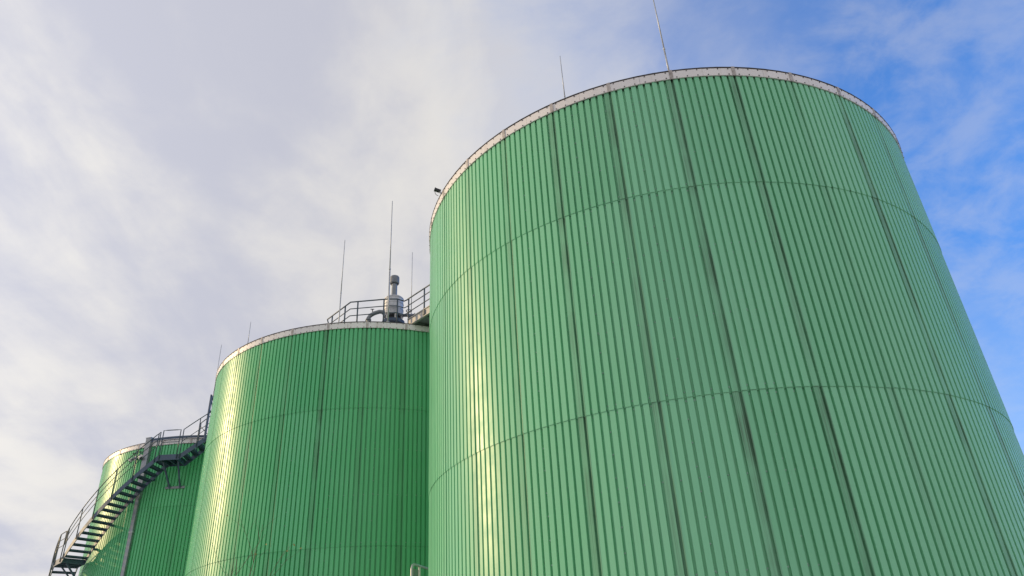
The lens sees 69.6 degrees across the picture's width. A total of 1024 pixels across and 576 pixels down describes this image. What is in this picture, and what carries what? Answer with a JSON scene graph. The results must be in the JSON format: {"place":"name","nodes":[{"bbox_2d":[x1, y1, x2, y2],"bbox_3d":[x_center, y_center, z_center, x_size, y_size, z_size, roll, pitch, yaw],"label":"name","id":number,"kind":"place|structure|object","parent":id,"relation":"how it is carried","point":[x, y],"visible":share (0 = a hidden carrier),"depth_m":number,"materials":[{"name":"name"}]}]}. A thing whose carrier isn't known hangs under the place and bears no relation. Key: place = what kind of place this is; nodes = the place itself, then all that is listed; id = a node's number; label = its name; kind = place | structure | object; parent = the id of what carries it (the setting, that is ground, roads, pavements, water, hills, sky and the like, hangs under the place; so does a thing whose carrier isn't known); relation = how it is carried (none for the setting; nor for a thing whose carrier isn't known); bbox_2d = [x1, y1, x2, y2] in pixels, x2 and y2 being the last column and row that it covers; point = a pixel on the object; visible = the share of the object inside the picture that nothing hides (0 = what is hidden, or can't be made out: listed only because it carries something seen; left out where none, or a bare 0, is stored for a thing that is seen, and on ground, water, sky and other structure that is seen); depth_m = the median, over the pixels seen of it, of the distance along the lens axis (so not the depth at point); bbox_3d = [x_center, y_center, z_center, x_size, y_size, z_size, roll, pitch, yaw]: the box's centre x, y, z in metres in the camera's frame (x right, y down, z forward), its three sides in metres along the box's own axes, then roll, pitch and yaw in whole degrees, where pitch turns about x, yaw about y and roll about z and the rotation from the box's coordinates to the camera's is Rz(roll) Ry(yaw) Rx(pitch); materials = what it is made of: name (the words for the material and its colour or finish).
{"place":"outdoors","nodes":[
{"label":"outdoors","id":0,"kind":"place"},
{"bbox_2d":[402,309,414,317],"bbox_3d":[-3.555,1.227,25.998,0.660,0.984,0.235,-3,-30,0],"label":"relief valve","id":1,"kind":"object","parent":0,"point":[406,315],"visible":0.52,"depth_m":26.09,"materials":[{"name":"metal"}]},
{"bbox_2d":[0,0,1023,575],"label":"sky","id":2,"kind":"structure","parent":0,"point":[177,177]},
{"label":"ground","id":3,"kind":"structure","parent":0,"visible":0},
{"bbox_2d":[78,438,205,575],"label":"storage tank","id":4,"kind":"object","parent":3,"relation":"on","point":[162,534],"visible":0.34,"depth_m":32.24,"materials":[{"name":"green metal"}]},
{"bbox_2d":[48,395,212,575],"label":"spiral staircase","id":5,"kind":"structure","parent":4,"relation":"attached to","point":[77,562],"depth_m":32.28,"materials":[{"name":"metal"}]},
{"bbox_2d":[120,437,152,575],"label":"cable duct","id":6,"kind":"object","parent":4,"relation":"attached to","point":[145,460],"visible":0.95,"depth_m":32.21,"materials":[{"name":"metal"}]},
{"bbox_2d":[185,321,429,575],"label":"storage tank","id":7,"kind":"object","parent":3,"relation":"on","point":[317,443],"visible":0.66,"depth_m":22.93,"materials":[{"name":"green metal"}]},
{"bbox_2d":[338,242,344,321],"bbox_3d":[-6.106,-0.098,26.413,0.103,3.890,0.103,-3,-30,0],"label":"lightning rod","id":8,"kind":"object","parent":7,"relation":"on","point":[341,286],"visible":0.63,"depth_m":26.31,"materials":[{"name":"metal"}]},
{"bbox_2d":[327,298,409,322],"bbox_3d":[-5.212,1.076,25.688,3.427,1.144,0.792,-13,-31,17],"label":"guard rail","id":9,"kind":"object","parent":7,"relation":"on","point":[357,308],"visible":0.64,"depth_m":25.62,"materials":[{"name":"grey metal"}]},
{"bbox_2d":[365,275,404,322],"bbox_3d":[-4.458,0.538,26.245,1.322,2.315,0.800,11,-33,-24],"label":"vent stack","id":10,"kind":"object","parent":7,"relation":"on","point":[394,281],"visible":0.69,"depth_m":26.05,"materials":[{"name":"metal"}]},
{"bbox_2d":[386,201,392,321],"bbox_3d":[-4.323,-1.029,26.172,0.144,5.100,0.144,-3,-30,0],"label":"lightning rod","id":11,"kind":"object","parent":7,"relation":"on","point":[389,272],"visible":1,"depth_m":25.81,"materials":[{"name":"metal"}]},
{"bbox_2d":[411,252,412,313],"bbox_3d":[-3.701,0.253,27.169,0.082,3.730,0.082,-3,-30,0],"label":"lightning rod","id":12,"kind":"object","parent":7,"relation":"on","point":[411,287],"visible":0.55,"depth_m":27.24,"materials":[{"name":"metal"}]},
{"bbox_2d":[410,563,427,575],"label":"pipe barrier","id":13,"kind":"object","parent":3,"relation":"on","point":[414,572],"visible":0.74,"depth_m":18.04,"materials":[{"name":"metal"}]},
{"bbox_2d":[428,66,1023,575],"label":"storage tank","id":14,"kind":"object","parent":3,"relation":"on","point":[700,322],"visible":1,"depth_m":13.21,"materials":[{"name":"green metal"}]},
{"bbox_2d":[407,284,429,325],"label":"roof walkway","id":15,"kind":"structure","parent":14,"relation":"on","point":[422,317],"depth_m":25.01,"materials":[{"name":"grey metal"}]},
{"bbox_2d":[434,187,441,195],"bbox_3d":[-1.890,-2.444,18.824,0.206,0.240,0.088,4,-31,-13],"label":"flood lamp","id":16,"kind":"object","parent":14,"relation":"attached to","point":[437,190],"visible":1,"depth_m":18.82,"materials":[{"name":"black plastic"}]},
{"bbox_2d":[560,58,564,97],"bbox_3d":[1.136,-4.725,16.564,0.067,1.380,0.067,-3,-30,0],"label":"lightning rod","id":17,"kind":"object","parent":14,"relation":"on","point":[562,79],"visible":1,"depth_m":16.52,"materials":[{"name":"metal"}]},
{"bbox_2d":[653,0,669,69],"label":"lightning rod","id":18,"kind":"object","parent":14,"relation":"on","point":[661,38],"visible":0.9,"depth_m":16.17,"materials":[{"name":"metal"}]}
]}

